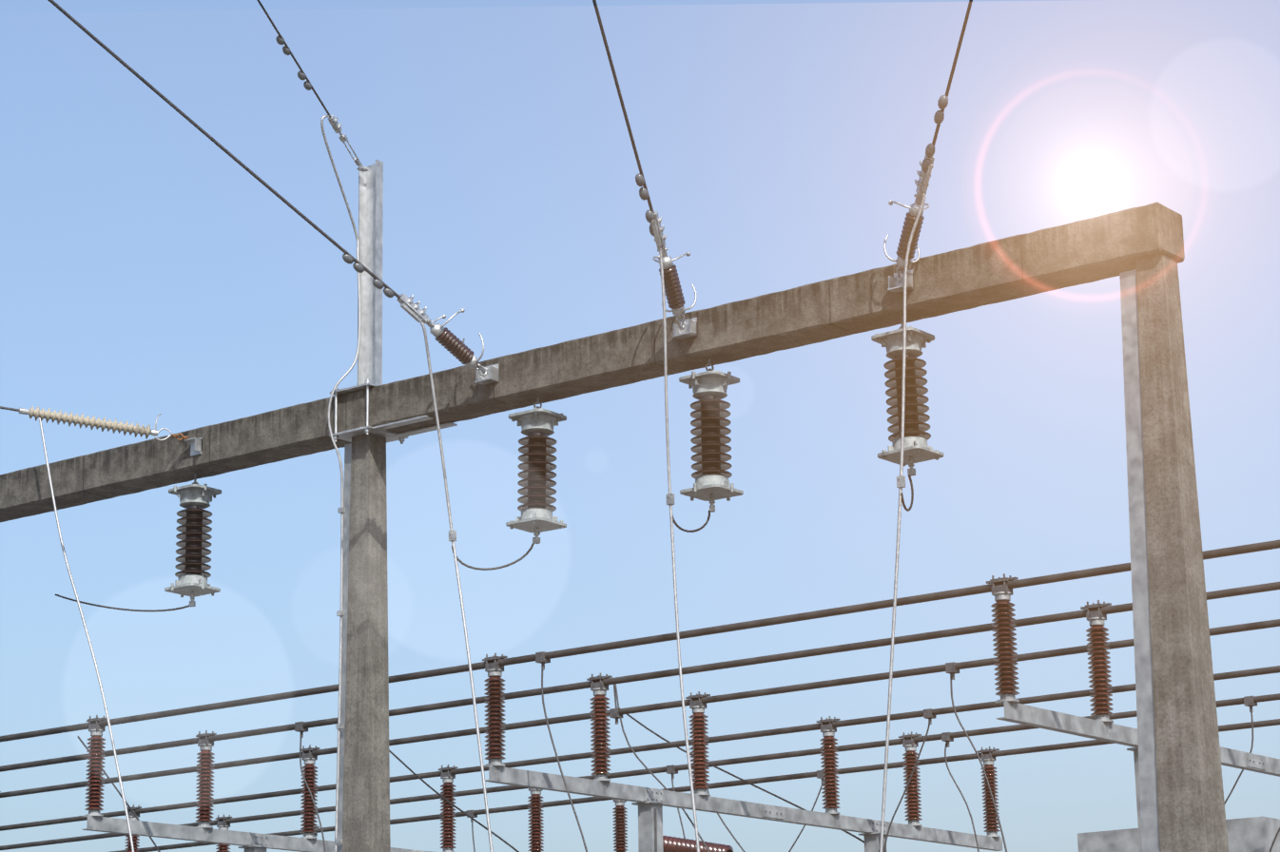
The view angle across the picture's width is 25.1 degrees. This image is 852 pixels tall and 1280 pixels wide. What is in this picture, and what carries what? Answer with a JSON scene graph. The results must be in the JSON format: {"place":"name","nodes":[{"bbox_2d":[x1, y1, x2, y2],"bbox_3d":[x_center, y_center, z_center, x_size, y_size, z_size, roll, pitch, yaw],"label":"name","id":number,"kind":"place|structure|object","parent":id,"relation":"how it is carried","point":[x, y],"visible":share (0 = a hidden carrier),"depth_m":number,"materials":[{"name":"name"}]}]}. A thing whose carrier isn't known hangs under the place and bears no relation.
{"place":"outdoors","nodes":[
{"label":"outdoors","id":0,"kind":"place"},
{"bbox_2d":[0,0,1279,851],"label":"sky","id":1,"kind":"structure","parent":0,"point":[145,274],"materials":[{"name":"blue"}]},
{"label":"ground","id":2,"kind":"structure","parent":0,"visible":0},
{"bbox_2d":[0,791,319,851],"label":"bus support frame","id":3,"kind":"object","parent":2,"relation":"on","point":[223,825],"depth_m":30.28,"materials":[{"name":"metal"}]},
{"bbox_2d":[81,715,628,851],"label":"bus support frame","id":4,"kind":"object","parent":2,"relation":"on","point":[204,831],"depth_m":25.35,"materials":[{"name":"grey metal"}]},
{"bbox_2d":[342,432,390,851],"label":"column","id":5,"kind":"structure","parent":2,"relation":"on","point":[366,806],"depth_m":17.64,"materials":[{"name":"concrete"}]},
{"bbox_2d":[337,443,351,851],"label":"duct column","id":6,"kind":"structure","parent":5,"relation":"attached to","point":[347,486],"depth_m":17.79,"materials":[{"name":"grey concrete"}]},
{"bbox_2d":[329,159,457,444],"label":"metal mast","id":7,"kind":"structure","parent":5,"relation":"on","point":[370,250],"depth_m":18.27,"materials":[{"name":"silver metal"}]},
{"bbox_2d":[256,0,362,851],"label":"grounding cable","id":8,"kind":"object","parent":7,"relation":"attached to","point":[332,119],"depth_m":17.90,"materials":[{"name":"grey metal"}]},
{"bbox_2d":[0,202,1184,523],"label":"gantry beam","id":9,"kind":"structure","parent":5,"relation":"on","point":[1046,260],"depth_m":16.67,"materials":[{"name":"concrete"}]},
{"bbox_2d":[0,406,202,456],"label":"strain insulator","id":10,"kind":"object","parent":9,"relation":"attached to","point":[196,445],"depth_m":18.61,"materials":[{"name":"beige ceramic"}]},
{"bbox_2d":[164,473,221,606],"bbox_3d":[-2.923,0.742,18.869,0.300,0.898,0.302,-12,-19,36],"label":"surge arrester","id":11,"kind":"object","parent":9,"relation":"hanging from","point":[193,529],"depth_m":18.82,"materials":[{"name":"ceramic"}]},
{"bbox_2d":[47,0,498,385],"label":"strain insulator","id":12,"kind":"object","parent":9,"relation":"attached to","point":[455,345],"depth_m":16.92,"materials":[{"name":"metal"}]},
{"bbox_2d":[505,397,566,543],"bbox_3d":[-0.612,0.258,17.129,0.276,0.898,0.276,-11,-18,37],"label":"surge arrester","id":13,"kind":"object","parent":9,"relation":"hanging from","point":[536,509],"depth_m":17.08,"materials":[{"name":"ceramic"}]},
{"bbox_2d":[592,0,697,339],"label":"strain insulator","id":14,"kind":"object","parent":9,"relation":"attached to","point":[676,302],"depth_m":16.16,"materials":[{"name":"metal"}]},
{"bbox_2d":[678,358,743,512],"bbox_3d":[0.402,0.048,16.372,0.311,0.898,0.314,-12,-18,36],"label":"surge arrester","id":15,"kind":"object","parent":9,"relation":"hanging from","point":[711,475],"depth_m":16.32,"materials":[{"name":"ceramic"}]},
{"bbox_2d":[871,315,943,476],"bbox_3d":[1.444,-0.169,15.591,0.276,0.898,0.276,-13,-19,36],"label":"surge arrester","id":16,"kind":"object","parent":9,"relation":"hanging from","point":[917,449],"depth_m":15.54,"materials":[{"name":"ceramic"}]},
{"bbox_2d":[883,0,972,292],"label":"strain insulator","id":17,"kind":"object","parent":9,"relation":"attached to","point":[896,283],"depth_m":15.30,"materials":[{"name":"metal"}]},
{"bbox_2d":[38,193,925,851],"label":"jumper cables","id":18,"kind":"object","parent":17,"relation":"hanging from","point":[901,480],"depth_m":16.06,"materials":[{"name":"grey metal"}]},
{"bbox_2d":[482,653,1002,851],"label":"bus support frame","id":19,"kind":"object","parent":2,"relation":"on","point":[649,803],"depth_m":23.46,"materials":[{"name":"grey metal"}]},
{"bbox_2d":[662,816,1279,851],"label":"switchgear","id":20,"kind":"object","parent":2,"relation":"on","point":[1255,834],"depth_m":22.11,"materials":[{"name":"grey metal"}]},
{"bbox_2d":[986,573,1279,851],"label":"bus support frame","id":21,"kind":"object","parent":2,"relation":"on","point":[1101,727],"depth_m":19.68,"materials":[{"name":"galvanised steel"},{"name":"red porcelain"}]},
{"bbox_2d":[0,539,1279,851],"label":"busbars","id":22,"kind":"object","parent":21,"relation":"on","point":[1118,568],"depth_m":24.08,"materials":[{"name":"grey metal"}]},
{"bbox_2d":[77,651,1279,851],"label":"connecting wires","id":23,"kind":"object","parent":22,"relation":"on","point":[927,712],"depth_m":24.41,"materials":[{"name":"black"}]},
{"bbox_2d":[1135,253,1228,851],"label":"column","id":24,"kind":"structure","parent":2,"relation":"on","point":[1192,811],"depth_m":14.29,"materials":[{"name":"concrete"}]},
{"bbox_2d":[1119,269,1159,851],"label":"duct column","id":25,"kind":"structure","parent":24,"relation":"attached to","point":[1147,763],"depth_m":14.42,"materials":[{"name":"grey concrete"}]}
]}

